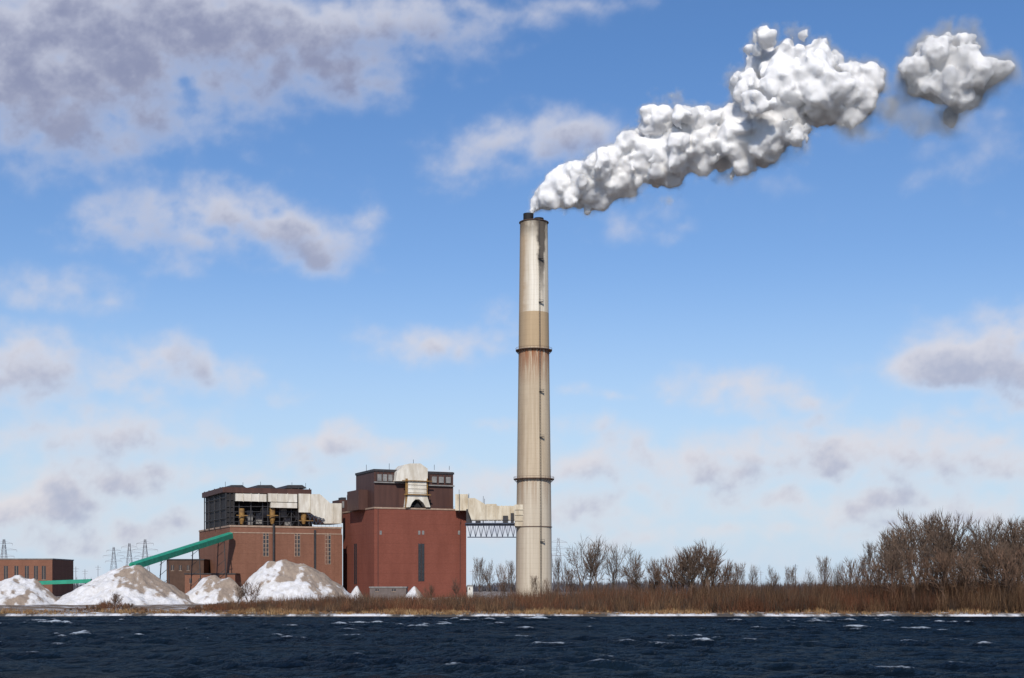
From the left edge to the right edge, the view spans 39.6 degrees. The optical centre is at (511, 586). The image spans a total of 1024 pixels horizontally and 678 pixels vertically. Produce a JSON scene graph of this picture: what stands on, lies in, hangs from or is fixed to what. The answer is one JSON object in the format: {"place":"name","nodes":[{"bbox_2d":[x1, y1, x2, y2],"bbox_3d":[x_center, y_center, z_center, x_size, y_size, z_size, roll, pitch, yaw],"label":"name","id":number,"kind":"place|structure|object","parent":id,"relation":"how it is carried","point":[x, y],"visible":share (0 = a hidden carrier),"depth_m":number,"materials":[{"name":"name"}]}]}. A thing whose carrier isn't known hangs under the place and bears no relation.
{"place":"outdoors","nodes":[
{"label":"outdoors","id":0,"kind":"place"},
{"bbox_2d":[119,543,139,564],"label":"transmission tower","id":1,"kind":"structure","parent":0,"point":[130,555],"depth_m":1499.92,"materials":[{"name":"metal"}]},
{"bbox_2d":[0,0,1023,586],"bbox_3d":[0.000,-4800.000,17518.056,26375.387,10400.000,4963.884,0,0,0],"label":"sky","id":2,"kind":"structure","parent":0,"point":[256,242],"depth_m":19655.35,"materials":[{"name":"blue"}]},
{"bbox_2d":[0,615,1023,677],"bbox_3d":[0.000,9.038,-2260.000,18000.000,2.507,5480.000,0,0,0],"label":"lake water","id":3,"kind":"structure","parent":0,"point":[886,646],"depth_m":206.95,"materials":[{"name":"liquid"}]},
{"bbox_2d":[0,587,1023,616],"bbox_3d":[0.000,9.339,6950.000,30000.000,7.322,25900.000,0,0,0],"label":"ground","id":4,"kind":"structure","parent":0,"point":[165,607],"depth_m":420.00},
{"bbox_2d":[0,539,12,557],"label":"transmission tower","id":5,"kind":"structure","parent":4,"relation":"on","point":[3,542],"depth_m":1299.87,"materials":[{"name":"metal"}]},
{"bbox_2d":[0,575,58,604],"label":"snow covered stockpile","id":6,"kind":"object","parent":4,"relation":"on","point":[18,590],"visible":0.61,"depth_m":564.65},
{"bbox_2d":[0,558,73,595],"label":"brick warehouse","id":7,"kind":"structure","parent":4,"relation":"on","point":[44,569],"depth_m":830.00,"materials":[{"name":"brown brick"}]},
{"bbox_2d":[4,566,45,579],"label":"windows","id":8,"kind":"structure","parent":7,"relation":"in","point":[5,567],"depth_m":829.97,"materials":[{"name":"grey glass"}]},
{"bbox_2d":[104,547,122,568],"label":"transmission tower","id":9,"kind":"structure","parent":4,"relation":"on","point":[112,550],"depth_m":1699.86,"materials":[{"name":"metal"}]},
{"bbox_2d":[110,592,123,606],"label":"bare tree","id":10,"kind":"object","parent":4,"relation":"on","point":[115,596],"visible":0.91,"depth_m":449.43,"materials":[{"name":"brown plant"}]},
{"bbox_2d":[54,565,193,604],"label":"snow covered stockpile","id":11,"kind":"object","parent":4,"relation":"on","point":[137,585],"visible":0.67,"depth_m":570.05,"materials":[{"name":"snow"}]},
{"bbox_2d":[39,532,232,589],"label":"coal conveyor","id":12,"kind":"object","parent":4,"relation":"on","point":[169,554],"visible":0.85,"depth_m":698.50,"materials":[{"name":"metal"}]},
{"bbox_2d":[133,539,156,570],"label":"transmission tower","id":13,"kind":"structure","parent":4,"relation":"on","point":[143,553],"depth_m":1349.86,"materials":[{"name":"metal"}]},
{"bbox_2d":[167,560,209,592],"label":"walls","id":14,"kind":"structure","parent":4,"relation":"on","point":[177,578],"depth_m":775.00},
{"bbox_2d":[184,573,239,593],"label":"brick annex","id":15,"kind":"object","parent":4,"relation":"on","point":[235,577],"visible":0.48,"depth_m":735.00,"materials":[{"name":"brick"}]},
{"bbox_2d":[186,575,241,603],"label":"snow covered stockpile","id":16,"kind":"object","parent":4,"relation":"on","point":[213,589],"visible":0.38,"depth_m":591.03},
{"bbox_2d":[232,584,246,604],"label":"bare tree","id":17,"kind":"object","parent":4,"relation":"on","point":[242,593],"visible":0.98,"depth_m":469.10,"materials":[{"name":"brown plant"}]},
{"bbox_2d":[238,580,262,605],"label":"bare tree","id":18,"kind":"object","parent":4,"relation":"on","point":[251,590],"visible":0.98,"depth_m":468.80,"materials":[{"name":"brown plant"}]},
{"bbox_2d":[199,482,341,586],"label":"brick turbine hall","id":19,"kind":"structure","parent":4,"relation":"on","point":[263,524],"depth_m":763.15,"materials":[{"name":"brick"}]},
{"bbox_2d":[263,533,329,563],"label":"window glass","id":20,"kind":"structure","parent":19,"relation":"in","point":[263,533],"depth_m":759.40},
{"bbox_2d":[332,497,346,522],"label":"rooftop link block","id":21,"kind":"structure","parent":19,"relation":"on","point":[343,500],"depth_m":800.47,"materials":[{"name":"metal"}]},
{"bbox_2d":[241,559,349,602],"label":"snow covered stockpile","id":22,"kind":"object","parent":4,"relation":"on","point":[285,577],"visible":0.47,"depth_m":597.49,"materials":[{"name":"snow"}]},
{"bbox_2d":[348,586,363,598],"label":"snow covered stockpile","id":23,"kind":"object","parent":4,"relation":"on","point":[355,591],"visible":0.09,"depth_m":558.40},
{"bbox_2d":[369,587,407,598],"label":"equipment shed","id":24,"kind":"structure","parent":4,"relation":"on","point":[388,591],"depth_m":700.00,"materials":[{"name":"grey metal"}]},
{"bbox_2d":[343,508,465,597],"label":"brick walls","id":25,"kind":"structure","parent":4,"relation":"on","point":[388,557],"depth_m":752.48,"materials":[{"name":"brick"}]},
{"bbox_2d":[354,544,423,583],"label":"window glass","id":26,"kind":"object","parent":25,"relation":"attached to","point":[419,563],"visible":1,"depth_m":751.04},
{"bbox_2d":[418,543,423,580],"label":"window mullions","id":27,"kind":"object","parent":26,"relation":"attached to","point":[421,564],"depth_m":750.35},
{"bbox_2d":[342,507,454,512],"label":"parapet","id":28,"kind":"structure","parent":25,"relation":"on","point":[402,508],"depth_m":749.42,"materials":[{"name":"stone"}]},
{"bbox_2d":[347,471,452,511],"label":"cladding walls","id":29,"kind":"structure","parent":25,"relation":"on","point":[368,492],"depth_m":752.50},
{"bbox_2d":[355,469,453,484],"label":"roof edges","id":30,"kind":"object","parent":29,"relation":"on","point":[390,471],"visible":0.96,"depth_m":756.07,"materials":[{"name":"metal"}]},
{"bbox_2d":[393,463,427,481],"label":"duct hood","id":31,"kind":"object","parent":29,"relation":"on","point":[414,471],"visible":0.91,"depth_m":747.54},
{"bbox_2d":[403,481,429,507],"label":"downcomer duct","id":32,"kind":"object","parent":31,"relation":"attached to","point":[416,487],"visible":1,"depth_m":748.39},
{"bbox_2d":[402,478,431,507],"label":"ochre walkway","id":33,"kind":"structure","parent":31,"relation":"attached to","point":[406,480],"depth_m":746.19,"materials":[{"name":"paint"}]},
{"bbox_2d":[374,474,454,486],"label":"windows","id":34,"kind":"structure","parent":29,"relation":"attached to","point":[434,479],"depth_m":748.65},
{"bbox_2d":[408,500,430,507],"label":"dark duct opening","id":35,"kind":"object","parent":29,"relation":"attached to","point":[415,504],"visible":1,"depth_m":751.78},
{"bbox_2d":[455,494,523,537],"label":"flue gas duct","id":36,"kind":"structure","parent":25,"relation":"on","point":[477,511],"depth_m":749.00,"materials":[{"name":"beige metal"}]},
{"bbox_2d":[406,586,421,598],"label":"snow covered stockpile","id":37,"kind":"object","parent":4,"relation":"on","point":[414,589],"visible":0.09,"depth_m":557.85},
{"bbox_2d":[420,583,435,600],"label":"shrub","id":38,"kind":"object","parent":4,"relation":"on","point":[427,593],"visible":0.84,"depth_m":479.31,"materials":[{"name":"brown plant"}]},
{"bbox_2d":[450,577,459,598],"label":"bare tree","id":39,"kind":"object","parent":4,"relation":"on","point":[455,590],"visible":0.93,"depth_m":499.04,"materials":[{"name":"brown plant"}]},
{"bbox_2d":[473,558,485,591],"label":"bare tree","id":40,"kind":"object","parent":4,"relation":"on","point":[477,566],"visible":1,"depth_m":519.35,"materials":[{"name":"brown plant"}]},
{"bbox_2d":[73,577,898,591],"bbox_3d":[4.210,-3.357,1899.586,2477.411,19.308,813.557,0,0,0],"label":"distant forest","id":41,"kind":"object","parent":4,"relation":"on","point":[484,587],"visible":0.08,"depth_m":1562.96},
{"bbox_2d":[482,559,494,597],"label":"bare tree","id":42,"kind":"object","parent":4,"relation":"on","point":[488,576],"visible":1,"depth_m":520.25,"materials":[{"name":"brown plant"}]},
{"bbox_2d":[495,564,510,594],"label":"bare tree","id":43,"kind":"object","parent":4,"relation":"on","point":[504,577],"visible":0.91,"depth_m":529.36,"materials":[{"name":"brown plant"}]},
{"bbox_2d":[505,561,516,594],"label":"bare tree","id":44,"kind":"object","parent":4,"relation":"on","point":[509,579],"visible":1,"depth_m":519.45,"materials":[{"name":"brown plant"}]},
{"bbox_2d":[0,606,1023,614],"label":"golden reeds","id":45,"kind":"object","parent":4,"relation":"on","point":[414,612],"visible":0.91,"depth_m":422.54,"materials":[{"name":"plant"}]},
{"bbox_2d":[514,212,553,597],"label":"smokestack","id":46,"kind":"object","parent":4,"relation":"on","point":[533,479],"visible":0.99,"depth_m":742.75,"materials":[{"name":"concrete"}]},
{"bbox_2d":[530,575,539,595],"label":"bare tree","id":47,"kind":"object","parent":4,"relation":"on","point":[534,581],"visible":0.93,"depth_m":519.68,"materials":[{"name":"brown plant"}]},
{"bbox_2d":[65,576,1023,612],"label":"shoreline brush","id":48,"kind":"object","parent":4,"relation":"on","point":[1013,602],"visible":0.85,"depth_m":443.26,"materials":[{"name":"plant"}]},
{"bbox_2d":[552,556,563,588],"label":"bare tree","id":49,"kind":"object","parent":4,"relation":"on","point":[558,573],"visible":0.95,"depth_m":519.87,"materials":[{"name":"brown plant"}]},
{"bbox_2d":[561,559,573,589],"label":"bare tree","id":50,"kind":"object","parent":4,"relation":"on","point":[564,564],"visible":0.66,"depth_m":509.06,"materials":[{"name":"brown plant"}]},
{"bbox_2d":[564,570,587,595],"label":"bare tree","id":51,"kind":"object","parent":4,"relation":"on","point":[572,585],"visible":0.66,"depth_m":498.91,"materials":[{"name":"brown plant"}]},
{"bbox_2d":[565,533,600,594],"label":"bare tree","id":52,"kind":"object","parent":4,"relation":"on","point":[578,570],"visible":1,"depth_m":488.77,"materials":[{"name":"brown plant"}]},
{"bbox_2d":[582,535,607,588],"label":"bare tree","id":53,"kind":"object","parent":4,"relation":"on","point":[598,551],"visible":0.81,"depth_m":501.08,"materials":[{"name":"brown plant"}]},
{"bbox_2d":[584,539,609,585],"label":"bare tree","id":54,"kind":"object","parent":4,"relation":"on","point":[594,551],"visible":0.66,"depth_m":503.85,"materials":[{"name":"brown plant"}]},
{"bbox_2d":[602,543,629,594],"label":"bare tree","id":55,"kind":"object","parent":4,"relation":"on","point":[614,563],"visible":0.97,"depth_m":493.06,"materials":[{"name":"brown plant"}]},
{"bbox_2d":[618,544,642,587],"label":"bare tree","id":56,"kind":"object","parent":4,"relation":"on","point":[630,564],"visible":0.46,"depth_m":500.66,"materials":[{"name":"brown plant"}]},
{"bbox_2d":[622,554,646,596],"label":"bare tree","id":57,"kind":"object","parent":4,"relation":"on","point":[636,567],"visible":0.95,"depth_m":489.23,"materials":[{"name":"brown plant"}]},
{"bbox_2d":[624,563,669,595],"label":"bare tree","id":58,"kind":"object","parent":4,"relation":"on","point":[653,586],"visible":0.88,"depth_m":488.62,"materials":[{"name":"brown plant"}]},
{"bbox_2d":[645,558,662,589],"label":"bare tree","id":59,"kind":"object","parent":4,"relation":"on","point":[646,567],"visible":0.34,"depth_m":500.23,"materials":[{"name":"brown plant"}]},
{"bbox_2d":[650,554,685,591],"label":"bare tree","id":60,"kind":"object","parent":4,"relation":"on","point":[674,563],"visible":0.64,"depth_m":489.99,"materials":[{"name":"brown plant"}]},
{"bbox_2d":[653,546,694,596],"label":"bare tree","id":61,"kind":"object","parent":4,"relation":"on","point":[678,570],"visible":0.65,"depth_m":487.80,"materials":[{"name":"brown plant"}]},
{"bbox_2d":[671,546,710,589],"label":"bare tree","id":62,"kind":"object","parent":4,"relation":"on","point":[692,567],"visible":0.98,"depth_m":480.03,"materials":[{"name":"brown plant"}]},
{"bbox_2d":[677,537,721,589],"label":"bare tree","id":63,"kind":"object","parent":4,"relation":"on","point":[701,555],"visible":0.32,"depth_m":493.77,"materials":[{"name":"brown plant"}]},
{"bbox_2d":[684,542,715,590],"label":"bare tree","id":64,"kind":"object","parent":4,"relation":"on","point":[696,556],"visible":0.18,"depth_m":498.83,"materials":[{"name":"brown plant"}]},
{"bbox_2d":[694,546,726,593],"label":"bare tree","id":65,"kind":"object","parent":4,"relation":"on","point":[708,577],"visible":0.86,"depth_m":485.84,"materials":[{"name":"brown plant"}]},
{"bbox_2d":[704,550,740,593],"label":"bare tree","id":66,"kind":"object","parent":4,"relation":"on","point":[717,574],"visible":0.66,"depth_m":487.60,"materials":[{"name":"brown plant"}]},
{"bbox_2d":[719,563,737,594],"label":"bare tree","id":67,"kind":"object","parent":4,"relation":"on","point":[731,569],"visible":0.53,"depth_m":489.37,"materials":[{"name":"brown plant"}]},
{"bbox_2d":[731,562,745,588],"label":"bare tree","id":68,"kind":"object","parent":4,"relation":"on","point":[741,567],"visible":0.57,"depth_m":500.30,"materials":[{"name":"brown plant"}]},
{"bbox_2d":[747,565,759,588],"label":"bare tree","id":69,"kind":"object","parent":4,"relation":"on","point":[753,582],"visible":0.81,"depth_m":499.28,"materials":[{"name":"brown plant"}]},
{"bbox_2d":[765,564,780,593],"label":"bare tree","id":70,"kind":"object","parent":4,"relation":"on","point":[774,580],"visible":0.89,"depth_m":498.99,"materials":[{"name":"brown plant"}]},
{"bbox_2d":[784,566,797,592],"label":"bare tree","id":71,"kind":"object","parent":4,"relation":"on","point":[791,576],"visible":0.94,"depth_m":509.32,"materials":[{"name":"brown plant"}]},
{"bbox_2d":[562,563,1023,610],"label":"tall thicket","id":72,"kind":"object","parent":4,"relation":"on","point":[733,591],"visible":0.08,"depth_m":463.64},
{"bbox_2d":[800,569,814,588],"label":"bare tree","id":73,"kind":"object","parent":4,"relation":"on","point":[809,578],"visible":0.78,"depth_m":499.98,"materials":[{"name":"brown plant"}]},
{"bbox_2d":[815,555,831,593],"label":"bare tree","id":74,"kind":"object","parent":4,"relation":"on","point":[825,567],"visible":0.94,"depth_m":499.13,"materials":[{"name":"brown plant"}]},
{"bbox_2d":[828,562,843,588],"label":"bare tree","id":75,"kind":"object","parent":4,"relation":"on","point":[837,575],"visible":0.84,"depth_m":490.72,"materials":[{"name":"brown plant"}]},
{"bbox_2d":[826,560,861,590],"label":"bare tree","id":76,"kind":"object","parent":4,"relation":"on","point":[849,574],"visible":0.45,"depth_m":494.54,"materials":[{"name":"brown plant"}]},
{"bbox_2d":[837,554,871,592],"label":"bare tree","id":77,"kind":"object","parent":4,"relation":"on","point":[850,576],"visible":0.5,"depth_m":481.18,"materials":[{"name":"brown plant"}]},
{"bbox_2d":[853,559,886,600],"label":"bare tree","id":78,"kind":"object","parent":4,"relation":"on","point":[866,583],"visible":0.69,"depth_m":453.70,"materials":[{"name":"brown plant"}]},
{"bbox_2d":[857,540,884,587],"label":"bare tree","id":79,"kind":"object","parent":4,"relation":"on","point":[870,550],"visible":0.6,"depth_m":469.58,"materials":[{"name":"brown plant"}]},
{"bbox_2d":[864,526,913,592],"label":"bare tree","id":80,"kind":"object","parent":4,"relation":"on","point":[891,547],"visible":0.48,"depth_m":461.28,"materials":[{"name":"brown plant"}]},
{"bbox_2d":[872,520,919,596],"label":"bare tree","id":81,"kind":"object","parent":4,"relation":"on","point":[907,537],"visible":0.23,"depth_m":482.33,"materials":[{"name":"brown plant"}]},
{"bbox_2d":[873,548,919,590],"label":"bare tree","id":82,"kind":"object","parent":4,"relation":"on","point":[890,568],"visible":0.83,"depth_m":448.21,"materials":[{"name":"brown plant"}]},
{"bbox_2d":[877,528,918,582],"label":"bare tree","id":83,"kind":"object","parent":4,"relation":"on","point":[898,542],"visible":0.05,"depth_m":501.50,"materials":[{"name":"brown plant"}]},
{"bbox_2d":[869,547,933,601],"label":"bare tree","id":84,"kind":"object","parent":4,"relation":"on","point":[906,576],"visible":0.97,"depth_m":443.70,"materials":[{"name":"brown plant"}]},
{"bbox_2d":[890,524,924,582],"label":"bare tree","id":85,"kind":"object","parent":4,"relation":"on","point":[909,550],"visible":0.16,"depth_m":497.62,"materials":[{"name":"brown plant"}]},
{"bbox_2d":[881,508,944,589],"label":"bare tree","id":86,"kind":"object","parent":4,"relation":"on","point":[920,534],"visible":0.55,"depth_m":471.18,"materials":[{"name":"brown plant"}]},
{"bbox_2d":[896,511,951,582],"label":"bare tree","id":87,"kind":"object","parent":4,"relation":"on","point":[932,529],"visible":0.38,"depth_m":487.60,"materials":[{"name":"brown plant"}]},
{"bbox_2d":[916,545,947,606],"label":"bare tree","id":88,"kind":"object","parent":4,"relation":"on","point":[931,568],"visible":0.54,"depth_m":452.85,"materials":[{"name":"brown plant"}]},
{"bbox_2d":[913,545,955,602],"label":"bare tree","id":89,"kind":"object","parent":4,"relation":"on","point":[943,565],"visible":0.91,"depth_m":442.81,"materials":[{"name":"brown plant"}]},
{"bbox_2d":[914,512,963,589],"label":"bare tree","id":90,"kind":"object","parent":4,"relation":"on","point":[937,531],"visible":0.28,"depth_m":480.60,"materials":[{"name":"brown plant"}]},
{"bbox_2d":[921,508,977,592],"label":"bare tree","id":91,"kind":"object","parent":4,"relation":"on","point":[950,538],"visible":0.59,"depth_m":462.30,"materials":[{"name":"brown plant"}]},
{"bbox_2d":[939,550,983,600],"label":"bare tree","id":92,"kind":"object","parent":4,"relation":"on","point":[956,558],"visible":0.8,"depth_m":446.49,"materials":[{"name":"brown plant"}]},
{"bbox_2d":[935,522,994,572],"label":"bare tree","id":93,"kind":"object","parent":4,"relation":"on","point":[971,542],"visible":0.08,"depth_m":492.25,"materials":[{"name":"brown plant"}]},
{"bbox_2d":[949,548,983,596],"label":"bare tree","id":94,"kind":"object","parent":4,"relation":"on","point":[966,559],"visible":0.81,"depth_m":448.09,"materials":[{"name":"brown plant"}]},
{"bbox_2d":[948,532,985,587],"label":"bare tree","id":95,"kind":"object","parent":4,"relation":"on","point":[958,550],"visible":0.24,"depth_m":466.73,"materials":[{"name":"brown plant"}]},
{"bbox_2d":[955,535,991,575],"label":"bare tree","id":96,"kind":"object","parent":4,"relation":"on","point":[974,549],"visible":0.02,"depth_m":501.10,"materials":[{"name":"brown plant"}]},
{"bbox_2d":[961,520,995,581],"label":"bare tree","id":97,"kind":"object","parent":4,"relation":"on","point":[978,547],"visible":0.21,"depth_m":482.83,"materials":[{"name":"brown plant"}]},
{"bbox_2d":[962,523,997,587],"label":"bare tree","id":98,"kind":"object","parent":4,"relation":"on","point":[985,541],"visible":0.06,"depth_m":506.09,"materials":[{"name":"brown plant"}]},
{"bbox_2d":[966,544,1003,597],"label":"bare tree","id":99,"kind":"object","parent":4,"relation":"on","point":[983,569],"visible":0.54,"depth_m":453.36,"materials":[{"name":"brown plant"}]},
{"bbox_2d":[961,513,1016,588],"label":"bare tree","id":100,"kind":"object","parent":4,"relation":"on","point":[997,526],"visible":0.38,"depth_m":470.99,"materials":[{"name":"brown plant"}]},
{"bbox_2d":[975,542,1023,600],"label":"bare tree","id":101,"kind":"object","parent":4,"relation":"on","point":[1008,570],"visible":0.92,"depth_m":443.51,"materials":[{"name":"brown plant"}]},
{"bbox_2d":[980,541,1019,592],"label":"bare tree","id":102,"kind":"object","parent":4,"relation":"on","point":[1005,551],"visible":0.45,"depth_m":449.87,"materials":[{"name":"brown plant"}]},
{"bbox_2d":[981,517,1022,583],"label":"bare tree","id":103,"kind":"object","parent":4,"relation":"on","point":[1006,531],"visible":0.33,"depth_m":476.13,"materials":[{"name":"brown plant"}]},
{"bbox_2d":[983,543,1023,594],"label":"bare tree","id":104,"kind":"object","parent":4,"relation":"on","point":[1020,560],"visible":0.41,"depth_m":446.18,"materials":[{"name":"brown plant"}]},
{"bbox_2d":[988,516,1023,567],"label":"bare tree","id":105,"kind":"object","parent":4,"relation":"on","point":[1010,533],"visible":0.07,"depth_m":496.76,"materials":[{"name":"brown plant"}]},
{"bbox_2d":[1006,518,1023,568],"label":"bare tree","id":106,"kind":"object","parent":4,"relation":"on","point":[1022,530],"visible":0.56,"depth_m":468.31,"materials":[{"name":"brown plant"}]},
{"bbox_2d":[552,538,571,590],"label":"transmission tower","id":107,"kind":"structure","parent":0,"point":[561,562],"depth_m":1348.84,"materials":[{"name":"metal"}]},
{"bbox_2d":[530,25,1014,214],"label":"smoke plume","id":108,"kind":"object","parent":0,"point":[791,95],"visible":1,"depth_m":701.04,"materials":[{"name":"white"}]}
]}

